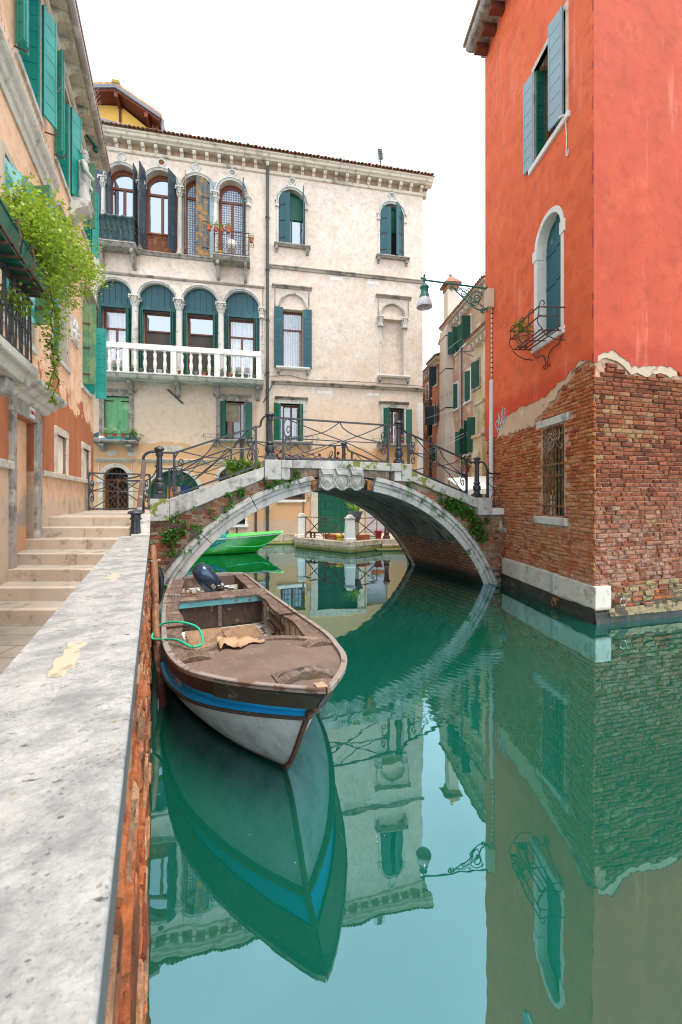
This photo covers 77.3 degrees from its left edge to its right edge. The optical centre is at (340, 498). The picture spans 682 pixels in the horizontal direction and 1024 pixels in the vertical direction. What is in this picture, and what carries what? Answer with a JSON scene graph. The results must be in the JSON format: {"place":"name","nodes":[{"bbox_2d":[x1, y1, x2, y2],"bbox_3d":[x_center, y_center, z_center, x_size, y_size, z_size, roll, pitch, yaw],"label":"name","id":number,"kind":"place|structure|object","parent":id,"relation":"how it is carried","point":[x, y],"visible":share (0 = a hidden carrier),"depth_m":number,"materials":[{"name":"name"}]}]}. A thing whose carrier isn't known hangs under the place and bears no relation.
{"place":"outdoors","nodes":[
{"label":"outdoors","id":0,"kind":"place"},
{"bbox_2d":[0,624,43,673],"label":"pavement","id":1,"kind":"structure","parent":0,"point":[15,639],"depth_m":4.36,"materials":[{"name":"stone"}]},
{"bbox_2d":[0,0,112,584],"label":"orange house","id":2,"kind":"structure","parent":1,"relation":"on","point":[50,124],"depth_m":7.23,"materials":[{"name":"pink paint"}]},
{"bbox_2d":[0,198,25,264],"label":"planter box","id":3,"kind":"object","parent":2,"relation":"attached to","point":[11,236],"visible":1,"depth_m":3.41,"materials":[{"name":"green paint"}]},
{"bbox_2d":[0,239,49,300],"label":"planter box","id":4,"kind":"object","parent":2,"relation":"attached to","point":[19,270],"visible":0.63,"depth_m":3.83,"materials":[{"name":"green paint"}]},
{"bbox_2d":[0,138,50,355],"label":"window","id":5,"kind":"structure","parent":2,"relation":"in","point":[7,165],"depth_m":5.93,"materials":[{"name":"glass"}]},
{"bbox_2d":[14,0,60,136],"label":"window","id":6,"kind":"structure","parent":2,"relation":"in","point":[35,30],"depth_m":7.03,"materials":[{"name":"wood"}]},
{"bbox_2d":[9,378,66,568],"bbox_3d":[-4.703,-0.340,6.455,0.560,2.880,1.900,0,0,-21],"label":"walled up door","id":7,"kind":"structure","parent":2,"relation":"in","point":[29,403],"depth_m":6.51,"materials":[{"name":"grey stone"}]},
{"bbox_2d":[0,171,112,405],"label":"jasmine vine","id":8,"kind":"object","parent":2,"relation":"attached to","point":[56,250],"visible":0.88,"depth_m":4.17,"materials":[{"name":"green plant"}]},
{"bbox_2d":[50,230,70,374],"bbox_3d":[-5.735,-3.860,8.271,0.580,2.480,1.470,0,0,-21],"label":"window","id":9,"kind":"structure","parent":2,"relation":"in","point":[63,344],"depth_m":8.90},
{"bbox_2d":[54,425,68,474],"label":"blind window","id":10,"kind":"structure","parent":2,"relation":"in","point":[58,442],"depth_m":8.48,"materials":[{"name":"stone"}]},
{"bbox_2d":[54,48,81,200],"bbox_3d":[-5.702,-7.350,8.477,0.789,2.100,1.611,0,0,-21],"label":"window","id":11,"kind":"structure","parent":2,"relation":"in","point":[68,139],"depth_m":8.93,"materials":[{"name":"wood"}]},
{"bbox_2d":[81,441,90,479],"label":"blind window","id":12,"kind":"structure","parent":2,"relation":"in","point":[85,446],"depth_m":10.70,"materials":[{"name":"stone"}]},
{"bbox_2d":[77,149,94,202],"bbox_3d":[-5.633,-7.028,9.420,0.371,1.216,0.664,0,0,-21],"label":"statue","id":13,"kind":"object","parent":2,"relation":"on","point":[85,189],"visible":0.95,"depth_m":9.21,"materials":[{"name":"stone"}]},
{"bbox_2d":[81,162,98,257],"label":"window","id":14,"kind":"structure","parent":2,"relation":"in","point":[93,223],"depth_m":11.08,"materials":[{"name":"wood"}]},
{"bbox_2d":[81,295,105,399],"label":"window","id":15,"kind":"structure","parent":2,"relation":"in","point":[93,339],"depth_m":10.29,"materials":[{"name":"wood"}]},
{"bbox_2d":[0,514,130,623],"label":"stone steps","id":16,"kind":"structure","parent":1,"relation":"on","point":[59,559],"depth_m":6.17,"materials":[{"name":"stone"}]},
{"bbox_2d":[0,513,152,1023],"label":"parapet wall","id":17,"kind":"structure","parent":1,"relation":"on","point":[75,771],"depth_m":0.88,"materials":[{"name":"stone"}]},
{"bbox_2d":[127,510,143,533],"bbox_3d":[-3.066,0.574,6.367,0.230,0.811,0.235,0,0,-24],"label":"iron post","id":18,"kind":"object","parent":17,"relation":"on","point":[135,518],"visible":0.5,"depth_m":6.31,"materials":[{"name":"metal"}]},
{"bbox_2d":[136,460,145,510],"bbox_3d":[-3.433,-0.270,7.352,0.075,0.959,2.012,0,0,-23],"label":"handrail","id":19,"kind":"object","parent":18,"relation":"on","point":[141,488],"visible":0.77,"depth_m":7.14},
{"bbox_2d":[94,432,104,439],"bbox_3d":[-7.598,-1.916,13.209,0.491,0.212,1.365,0,0,-29],"label":"seagull","id":20,"kind":"object","parent":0,"point":[97,436],"visible":0.59,"depth_m":13.17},
{"bbox_2d":[73,511,149,513],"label":"landing pavement","id":21,"kind":"structure","parent":0,"point":[117,512],"depth_m":10.00,"materials":[{"name":"stone"}]},
{"bbox_2d":[84,472,150,511],"bbox_3d":[-5.660,-0.010,11.012,1.722,1.278,0.250,0,0,-31],"label":"landing railing","id":22,"kind":"object","parent":21,"relation":"on","point":[90,491],"visible":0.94,"depth_m":10.86,"materials":[{"name":"metal"}]},
{"bbox_2d":[77,0,484,369],"label":"sky","id":23,"kind":"structure","parent":0,"point":[344,79],"materials":[{"name":"white"}]},
{"bbox_2d":[294,533,397,547],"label":"quay pavement","id":24,"kind":"structure","parent":0,"point":[384,541],"depth_m":19.09,"materials":[{"name":"stone"}]},
{"bbox_2d":[297,513,306,536],"bbox_3d":[-1.780,1.205,19.280,0.420,1.090,0.420,0,0,-11],"label":"stone post","id":25,"kind":"object","parent":24,"relation":"on","point":[301,524],"visible":0.96,"depth_m":19.10,"materials":[{"name":"stone"}]},
{"bbox_2d":[324,532,337,539],"bbox_3d":[-0.430,1.581,18.200,0.640,0.339,0.220,0,0,42],"label":"flower box","id":26,"kind":"object","parent":24,"relation":"on","point":[333,536],"visible":0.88,"depth_m":18.07,"materials":[{"name":"ceramic"}]},
{"bbox_2d":[295,537,402,552],"bbox_3d":[0.545,2.224,17.996,5.422,0.953,2.096,0,0,6],"label":"quay edge","id":27,"kind":"object","parent":24,"relation":"on","point":[341,547],"visible":0.44,"depth_m":17.84,"materials":[{"name":"stone"}]},
{"bbox_2d":[305,517,344,538],"bbox_3d":[-0.700,1.282,18.265,2.458,0.935,0.049,0,0,42],"label":"quay railing","id":28,"kind":"object","parent":27,"relation":"on","point":[325,536],"visible":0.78,"depth_m":18.27,"materials":[{"name":"brown metal"}]},
{"bbox_2d":[344,515,355,541],"bbox_3d":[0.360,1.205,17.320,0.420,1.090,0.420,0,0,-11],"label":"stone post","id":29,"kind":"object","parent":27,"relation":"on","point":[349,534],"visible":1,"depth_m":17.14,"materials":[{"name":"stone"}]},
{"bbox_2d":[355,517,376,538],"bbox_3d":[1.050,1.282,17.920,1.487,0.935,0.049,0,0,-42],"label":"quay railing","id":30,"kind":"object","parent":27,"relation":"on","point":[367,528],"visible":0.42,"depth_m":18.00,"materials":[{"name":"brown metal"}]},
{"bbox_2d":[383,528,389,538],"bbox_3d":[1.980,1.225,18.500,0.320,1.050,0.312,0,0,0],"label":"iron bollard","id":31,"kind":"object","parent":27,"relation":"on","point":[386,532],"visible":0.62,"depth_m":18.40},
{"bbox_2d":[342,502,362,539],"bbox_3d":[0.528,0.853,18.288,2.068,1.794,1.624,0,0,28],"label":"potted plant","id":32,"kind":"object","parent":24,"relation":"on","point":[355,512],"visible":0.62,"depth_m":18.01,"materials":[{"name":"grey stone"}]},
{"bbox_2d":[356,534,369,539],"bbox_3d":[0.930,1.643,18.000,0.640,0.215,0.220,0,0,-42],"label":"flower box","id":33,"kind":"object","parent":24,"relation":"on","point":[366,536],"visible":0.94,"depth_m":17.92,"materials":[{"name":"ceramic"}]},
{"bbox_2d":[374,531,381,538],"bbox_3d":[1.620,1.585,18.550,0.374,0.330,0.365,0,0,-11],"label":"flower pot","id":34,"kind":"object","parent":24,"relation":"on","point":[379,533],"visible":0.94,"depth_m":18.42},
{"bbox_2d":[147,544,681,1023],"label":"water","id":35,"kind":"structure","parent":0,"point":[423,842],"depth_m":2.87,"materials":[{"name":"teal liquid"}]},
{"bbox_2d":[151,562,158,660],"bbox_3d":[-2.562,1.700,5.878,0.119,1.616,0.364,0,0,-26],"label":"mooring pole","id":36,"kind":"object","parent":35,"relation":"in","point":[151,628],"visible":0.09,"depth_m":5.81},
{"bbox_2d":[158,566,163,602],"bbox_3d":[-2.523,1.202,5.929,0.105,0.510,0.100,0,0,0],"label":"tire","id":37,"kind":"object","parent":36,"relation":"attached to","point":[161,581],"visible":0.55,"depth_m":5.91,"materials":[{"name":"rubber"}]},
{"bbox_2d":[149,545,167,707],"bbox_3d":[-2.075,1.571,4.822,0.113,2.000,1.141,0,0,-31],"label":"mooring pole","id":38,"kind":"object","parent":35,"relation":"in","point":[158,659],"visible":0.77,"depth_m":4.84,"materials":[{"name":"brown wood"}]},
{"bbox_2d":[201,531,283,555],"bbox_3d":[-5.107,1.865,17.028,5.600,1.070,1.764,0,0,-11],"label":"green boat","id":39,"kind":"object","parent":35,"relation":"on","point":[245,542],"visible":0.45,"depth_m":16.82,"materials":[{"name":"paint"}]},
{"bbox_2d":[209,531,280,547],"bbox_3d":[-5.196,1.606,16.975,5.605,0.669,1.746,0,0,-11],"label":"boat cover","id":40,"kind":"object","parent":39,"relation":"on","point":[214,544],"visible":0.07,"depth_m":16.30,"materials":[{"name":"green fabric"}]},
{"bbox_2d":[160,572,346,769],"bbox_3d":[-1.514,1.828,5.841,1.826,1.216,6.745,0,0,-24],"label":"motor boat","id":41,"kind":"object","parent":35,"relation":"on","point":[269,697],"visible":0.96,"depth_m":3.75,"materials":[{"name":"grey paint"}]},
{"bbox_2d":[150,621,203,647],"bbox_3d":[-1.721,1.473,4.613,0.895,0.210,0.314,0,0,40],"label":"mooring hose","id":42,"kind":"object","parent":41,"relation":"on","point":[183,642],"visible":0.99,"depth_m":4.60,"materials":[{"name":"green rubber"}]},
{"bbox_2d":[164,594,195,596],"bbox_3d":[-2.634,1.588,6.982,0.507,0.036,0.064,0,0,-5],"label":"chain","id":43,"kind":"object","parent":41,"relation":"on","point":[180,595],"visible":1,"depth_m":6.98,"materials":[{"name":"metal"}]},
{"bbox_2d":[192,562,233,591],"bbox_3d":[-2.466,1.595,8.116,0.733,0.796,0.721,0,0,-24],"label":"outboard motor","id":44,"kind":"object","parent":41,"relation":"on","point":[206,578],"visible":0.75,"depth_m":7.81,"materials":[{"name":"blue plastic"}]},
{"bbox_2d":[216,636,265,648],"bbox_3d":[-0.998,1.411,4.283,0.470,0.084,0.359,0,0,-24],"label":"rag","id":45,"kind":"object","parent":41,"relation":"on","point":[235,642],"visible":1,"depth_m":4.23,"materials":[{"name":"fabric"}]},
{"bbox_2d":[94,120,434,544],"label":"palazzo","id":46,"kind":"structure","parent":35,"relation":"in","point":[303,305],"depth_m":20.37,"materials":[{"name":"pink paint"}]},
{"bbox_2d":[103,437,125,439],"bbox_3d":[-10.012,-2.645,18.843,0.950,0.110,0.220,0,0,-11],"label":"planter","id":47,"kind":"object","parent":46,"relation":"on","point":[115,438],"visible":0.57,"depth_m":18.75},
{"bbox_2d":[97,281,131,371],"bbox_3d":[-10.203,-7.642,19.283,1.490,4.365,0.672,0,0,-11],"label":"window","id":48,"kind":"structure","parent":46,"relation":"in","point":[115,296],"depth_m":19.37,"materials":[{"name":"blue paint"}]},
{"bbox_2d":[97,463,134,509],"bbox_3d":[-10.125,0.065,19.275,1.540,3.270,0.450,0,0,-11],"label":"arched door","id":49,"kind":"structure","parent":46,"relation":"in","point":[122,500],"depth_m":19.36,"materials":[{"name":"wood"}]},
{"bbox_2d":[95,163,137,246],"bbox_3d":[-10.104,-13.099,19.100,1.870,3.798,0.800,0,0,-11],"label":"window","id":50,"kind":"structure","parent":46,"relation":"in","point":[121,187],"depth_m":19.44,"materials":[{"name":"black"}]},
{"bbox_2d":[99,392,133,435],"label":"window","id":51,"kind":"structure","parent":46,"relation":"in","point":[119,411],"depth_m":19.20,"materials":[{"name":"wood"}]},
{"bbox_2d":[99,212,136,244],"bbox_3d":[-9.897,-11.790,18.768,1.574,1.110,0.652,0,0,-11],"label":"tarpaulin","id":52,"kind":"object","parent":46,"relation":"attached to","point":[106,231],"visible":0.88,"depth_m":18.58,"materials":[{"name":"fabric"}]},
{"bbox_2d":[93,79,164,130],"bbox_3d":[-11.065,-18.070,22.059,4.245,3.740,3.700,0,0,-11],"label":"roof room","id":53,"kind":"object","parent":46,"relation":"on","point":[118,103],"visible":0.34,"depth_m":20.74,"materials":[{"name":"yellow paint"}]},
{"bbox_2d":[127,428,136,439],"bbox_3d":[-9.278,-2.858,18.993,0.447,0.556,0.422,0,0,-25],"label":"flower pot","id":54,"kind":"object","parent":46,"relation":"on","point":[134,434],"visible":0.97,"depth_m":18.91,"materials":[{"name":"green plastic"}]},
{"bbox_2d":[139,285,175,372],"bbox_3d":[-8.422,-7.642,19.611,1.630,4.365,0.617,0,0,-11],"label":"window","id":55,"kind":"structure","parent":46,"relation":"in","point":[160,329],"depth_m":19.74,"materials":[{"name":"blue paint"}]},
{"bbox_2d":[139,161,177,252],"bbox_3d":[-8.243,-13.099,19.373,1.512,3.798,0.994,0,0,-11],"label":"window","id":56,"kind":"structure","parent":46,"relation":"in","point":[158,203],"depth_m":19.69,"materials":[{"name":"brown"}]},
{"bbox_2d":[184,170,209,256],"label":"window","id":57,"kind":"structure","parent":46,"relation":"in","point":[197,193],"depth_m":19.89,"materials":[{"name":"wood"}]},
{"bbox_2d":[183,289,217,375],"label":"window","id":58,"kind":"structure","parent":46,"relation":"in","point":[202,331],"depth_m":20.12,"materials":[{"name":"blue paint"}]},
{"bbox_2d":[205,221,212,231],"bbox_3d":[-5.963,-12.292,19.245,0.353,0.384,0.354,0,0,-11],"label":"flower pot","id":59,"kind":"object","parent":46,"relation":"on","point":[209,226],"visible":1,"depth_m":19.18,"materials":[{"name":"ceramic"}]},
{"bbox_2d":[210,177,245,256],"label":"window","id":60,"kind":"structure","parent":46,"relation":"in","point":[232,210],"depth_m":20.41,"materials":[{"name":"wood"}]},
{"bbox_2d":[225,223,231,233],"bbox_3d":[-5.148,-12.317,19.396,0.361,0.434,0.359,0,0,-11],"label":"flower pot","id":61,"kind":"object","parent":46,"relation":"on","point":[228,228],"visible":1,"depth_m":19.34,"materials":[{"name":"ceramic"}]},
{"bbox_2d":[226,239,236,253],"bbox_3d":[-5.071,-11.494,19.757,0.480,0.742,0.497,0,0,-11],"label":"garden chair","id":62,"kind":"object","parent":46,"relation":"on","point":[234,242],"visible":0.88,"depth_m":19.58,"materials":[{"name":"white paint"}]},
{"bbox_2d":[216,397,251,438],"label":"window","id":63,"kind":"structure","parent":46,"relation":"in","point":[230,418],"depth_m":20.19,"materials":[{"name":"wood"}]},
{"bbox_2d":[233,517,247,527],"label":"lattice window","id":64,"kind":"structure","parent":46,"relation":"in","point":[244,521],"depth_m":20.22,"materials":[{"name":"white paint"}]},
{"bbox_2d":[224,293,258,377],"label":"window","id":65,"kind":"structure","parent":46,"relation":"in","point":[238,334],"depth_m":20.49,"materials":[{"name":"blue paint"}]},
{"bbox_2d":[274,399,305,440],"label":"window","id":66,"kind":"structure","parent":46,"relation":"in","point":[299,411],"depth_m":20.74,"materials":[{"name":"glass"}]},
{"bbox_2d":[279,185,303,243],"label":"window","id":67,"kind":"structure","parent":46,"relation":"in","point":[291,207],"depth_m":20.76,"materials":[{"name":"green paint"}]},
{"bbox_2d":[274,306,311,368],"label":"window","id":68,"kind":"structure","parent":46,"relation":"in","point":[287,325],"depth_m":20.76,"materials":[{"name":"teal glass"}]},
{"bbox_2d":[283,493,303,499],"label":"window","id":69,"kind":"structure","parent":46,"relation":"in","point":[301,496],"depth_m":20.93,"materials":[{"name":"brown glass"}]},
{"bbox_2d":[311,479,366,533],"bbox_3d":[-0.131,0.175,21.244,2.870,3.150,0.380,0,0,-11],"label":"double door","id":70,"kind":"structure","parent":46,"relation":"in","point":[322,505],"depth_m":21.28,"materials":[{"name":"wood"}]},
{"bbox_2d":[367,479,384,531],"bbox_3d":[1.779,0.360,21.791,1.070,2.720,0.055,0,0,-11],"label":"white door","id":71,"kind":"structure","parent":46,"relation":"in","point":[372,527],"depth_m":21.74,"materials":[{"name":"paint"}]},
{"bbox_2d":[375,148,384,164],"bbox_3d":[2.135,-18.027,23.080,0.552,2.055,0.269,0,0,-2],"label":"tv antenna","id":72,"kind":"object","parent":46,"relation":"on","point":[380,155],"visible":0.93,"depth_m":23.10,"materials":[{"name":"paint"}]},
{"bbox_2d":[380,201,401,255],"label":"window","id":73,"kind":"structure","parent":46,"relation":"in","point":[391,218],"depth_m":21.54,"materials":[{"name":"green paint"}]},
{"bbox_2d":[381,404,411,443],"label":"window","id":74,"kind":"structure","parent":46,"relation":"in","point":[388,416],"depth_m":21.74,"materials":[{"name":"wood"}]},
{"bbox_2d":[423,338,466,451],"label":"washing lines","id":75,"kind":"object","parent":46,"relation":"attached to","point":[443,412],"visible":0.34,"depth_m":21.77,"materials":[{"name":"fabric"}]},
{"bbox_2d":[463,0,681,624],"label":"red house","id":76,"kind":"structure","parent":35,"relation":"in","point":[583,225],"depth_m":7.96,"materials":[{"name":"paint"}]},
{"bbox_2d":[416,274,493,313],"bbox_3d":[3.104,-5.571,11.616,2.115,1.037,0.430,0,0,-3],"label":"street lamp","id":77,"kind":"object","parent":76,"relation":"attached to","point":[424,302],"visible":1,"depth_m":11.60,"materials":[{"name":"teal metal"}]},
{"bbox_2d":[513,316,532,348],"bbox_3d":[3.996,-3.654,9.388,0.408,0.649,0.356,0,0,-3],"label":"flower pot","id":78,"kind":"object","parent":76,"relation":"on","point":[523,336],"visible":0.69,"depth_m":9.31,"materials":[{"name":"ceramic"}]},
{"bbox_2d":[509,205,564,368],"bbox_3d":[4.180,-4.361,8.896,0.832,3.287,1.260,0,0,-3],"label":"arched window","id":79,"kind":"structure","parent":76,"relation":"in","point":[548,254],"depth_m":9.13,"materials":[{"name":"white paint"}]},
{"bbox_2d":[523,0,569,175],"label":"upper window","id":80,"kind":"structure","parent":76,"relation":"in","point":[558,113],"depth_m":8.87,"materials":[{"name":"wood"}]},
{"bbox_2d":[547,495,554,514],"bbox_3d":[4.482,0.140,9.034,0.186,0.430,0.180,0,0,-3],"label":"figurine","id":81,"kind":"object","parent":76,"relation":"on","point":[551,504],"visible":0.52,"depth_m":8.99,"materials":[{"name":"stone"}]},
{"bbox_2d":[533,412,568,525],"bbox_3d":[4.455,-0.562,8.877,0.425,2.215,1.250,0,0,-3],"label":"barred window","id":82,"kind":"structure","parent":76,"relation":"in","point":[559,433],"depth_m":8.80,"materials":[{"name":"stone"}]},
{"bbox_2d":[618,595,626,606],"bbox_3d":[4.967,1.819,7.558,0.160,0.179,0.105,0,0,-16],"label":"mooring ring","id":83,"kind":"object","parent":76,"relation":"attached to","point":[620,597],"visible":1,"depth_m":7.52,"materials":[{"name":"metal"}]},
{"bbox_2d":[447,476,485,497],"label":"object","id":84,"kind":"object","parent":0,"point":[482,480],"visible":0.36,"depth_m":16.15,"materials":[{"name":"white paint"}]},
{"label":"street pavement","id":85,"kind":"structure","parent":0,"visible":0},
{"bbox_2d":[122,412,506,607],"bbox_3d":[-0.321,0.443,11.955,11.050,4.697,4.820,0,0,-18],"label":"stone footbridge","id":86,"kind":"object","parent":85,"relation":"on","point":[425,535],"visible":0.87,"depth_m":10.06,"materials":[{"name":"stone"}]},
{"bbox_2d":[158,511,202,590],"bbox_3d":[-3.250,1.044,8.596,0.918,1.665,0.219,0,0,-18],"label":"ivy","id":87,"kind":"object","parent":86,"relation":"attached to","point":[174,535],"visible":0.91,"depth_m":8.57,"materials":[{"name":"green plant"}]},
{"bbox_2d":[191,486,246,520],"bbox_3d":[-2.540,0.100,8.834,1.172,0.757,0.227,0,0,-18],"label":"ivy","id":88,"kind":"object","parent":86,"relation":"attached to","point":[241,491],"visible":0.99,"depth_m":8.90,"materials":[{"name":"green plant"}]},
{"bbox_2d":[224,456,261,477],"bbox_3d":[-2.198,-0.689,9.560,0.884,0.544,0.530,0,0,-18],"label":"grass tuft","id":89,"kind":"object","parent":86,"relation":"on","point":[231,467],"visible":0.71,"depth_m":9.46,"materials":[{"name":"green plant"}]},
{"bbox_2d":[262,469,302,489],"bbox_3d":[-1.280,-0.396,9.252,0.931,0.489,0.212,0,0,-18],"label":"ivy","id":90,"kind":"object","parent":86,"relation":"attached to","point":[282,481],"visible":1,"depth_m":9.25,"materials":[{"name":"green plant"}]},
{"bbox_2d":[261,450,346,465],"bbox_3d":[-0.844,-0.847,10.088,2.025,0.594,0.410,0,0,-18],"label":"purple plant","id":91,"kind":"object","parent":86,"relation":"on","point":[280,458],"visible":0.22,"depth_m":10.12,"materials":[{"name":"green plant"}]},
{"bbox_2d":[343,464,471,554],"bbox_3d":[1.653,0.321,10.232,3.450,2.247,0.207,0,0,-18],"label":"ivy","id":92,"kind":"object","parent":86,"relation":"attached to","point":[408,486],"visible":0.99,"depth_m":10.24,"materials":[{"name":"green plant"}]},
{"bbox_2d":[437,492,490,542],"bbox_3d":[3.074,0.488,10.699,1.615,1.336,0.247,0,0,-18],"label":"ivy","id":93,"kind":"object","parent":86,"relation":"attached to","point":[453,505],"visible":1,"depth_m":10.72,"materials":[{"name":"green plant"}]},
{"bbox_2d":[423,366,431,477],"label":"brick house","id":94,"kind":"structure","parent":85,"relation":"on","point":[427,397],"depth_m":27.48,"materials":[{"name":"stone"}]},
{"bbox_2d":[427,425,431,437],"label":"window","id":95,"kind":"structure","parent":94,"relation":"in","point":[429,427],"depth_m":26.62,"materials":[{"name":"white paint"}]},
{"bbox_2d":[425,338,439,479],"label":"terracotta house","id":96,"kind":"structure","parent":85,"relation":"on","point":[434,384],"depth_m":25.15,"materials":[{"name":"paint"}]},
{"bbox_2d":[425,403,436,426],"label":"window","id":97,"kind":"structure","parent":96,"relation":"in","point":[430,411],"depth_m":25.49,"materials":[{"name":"white paint"}]},
{"bbox_2d":[429,366,437,387],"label":"window","id":98,"kind":"structure","parent":96,"relation":"in","point":[432,370],"depth_m":25.05,"materials":[{"name":"white paint"}]},
{"bbox_2d":[432,444,436,462],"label":"window","id":99,"kind":"structure","parent":96,"relation":"in","point":[434,455],"depth_m":25.24,"materials":[{"name":"white paint"}]},
{"bbox_2d":[439,275,484,495],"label":"alley house","id":100,"kind":"structure","parent":85,"relation":"on","point":[464,319],"depth_m":21.54,"materials":[{"name":"paint"}]},
{"bbox_2d":[437,274,461,487],"bbox_3d":[6.008,-5.590,23.523,1.020,13.580,1.500,0,0,-6],"label":"chimney stack","id":101,"kind":"object","parent":100,"relation":"attached to","point":[446,430],"visible":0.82,"depth_m":23.11,"materials":[{"name":"beige paint"}]},
{"bbox_2d":[448,327,458,356],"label":"window","id":102,"kind":"structure","parent":100,"relation":"in","point":[452,336],"depth_m":22.18,"materials":[{"name":"white paint"}]},
{"bbox_2d":[452,380,458,412],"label":"window","id":103,"kind":"structure","parent":100,"relation":"in","point":[456,385],"depth_m":22.50,"materials":[{"name":"white paint"}]},
{"bbox_2d":[455,429,469,456],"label":"window","id":104,"kind":"structure","parent":100,"relation":"in","point":[459,444],"depth_m":20.87,"materials":[{"name":"white paint"}]},
{"bbox_2d":[457,312,471,347],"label":"window","id":105,"kind":"structure","parent":100,"relation":"in","point":[464,329],"depth_m":20.72,"materials":[{"name":"white paint"}]},
{"bbox_2d":[463,367,471,405],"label":"window","id":106,"kind":"structure","parent":100,"relation":"in","point":[467,374],"depth_m":20.89,"materials":[{"name":"white paint"}]},
{"bbox_2d":[464,420,471,454],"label":"window","id":107,"kind":"structure","parent":100,"relation":"in","point":[465,422],"depth_m":20.24,"materials":[{"name":"white paint"}]},
{"bbox_2d":[464,321,486,497],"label":"yellow house","id":108,"kind":"structure","parent":85,"relation":"on","point":[476,441],"depth_m":19.18,"materials":[{"name":"paint"}]},
{"bbox_2d":[459,455,471,471],"bbox_3d":[5.925,-1.655,20.222,0.665,0.810,0.626,0,0,-22],"label":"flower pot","id":109,"kind":"object","parent":108,"relation":"on","point":[469,466],"visible":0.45,"depth_m":20.12,"materials":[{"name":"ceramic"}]},
{"bbox_2d":[467,417,474,451],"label":"window","id":110,"kind":"structure","parent":108,"relation":"in","point":[470,420],"depth_m":19.45,"materials":[{"name":"white paint"}]},
{"bbox_2d":[471,356,480,392],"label":"window","id":111,"kind":"structure","parent":108,"relation":"in","point":[475,365],"depth_m":19.57,"materials":[{"name":"wood"}]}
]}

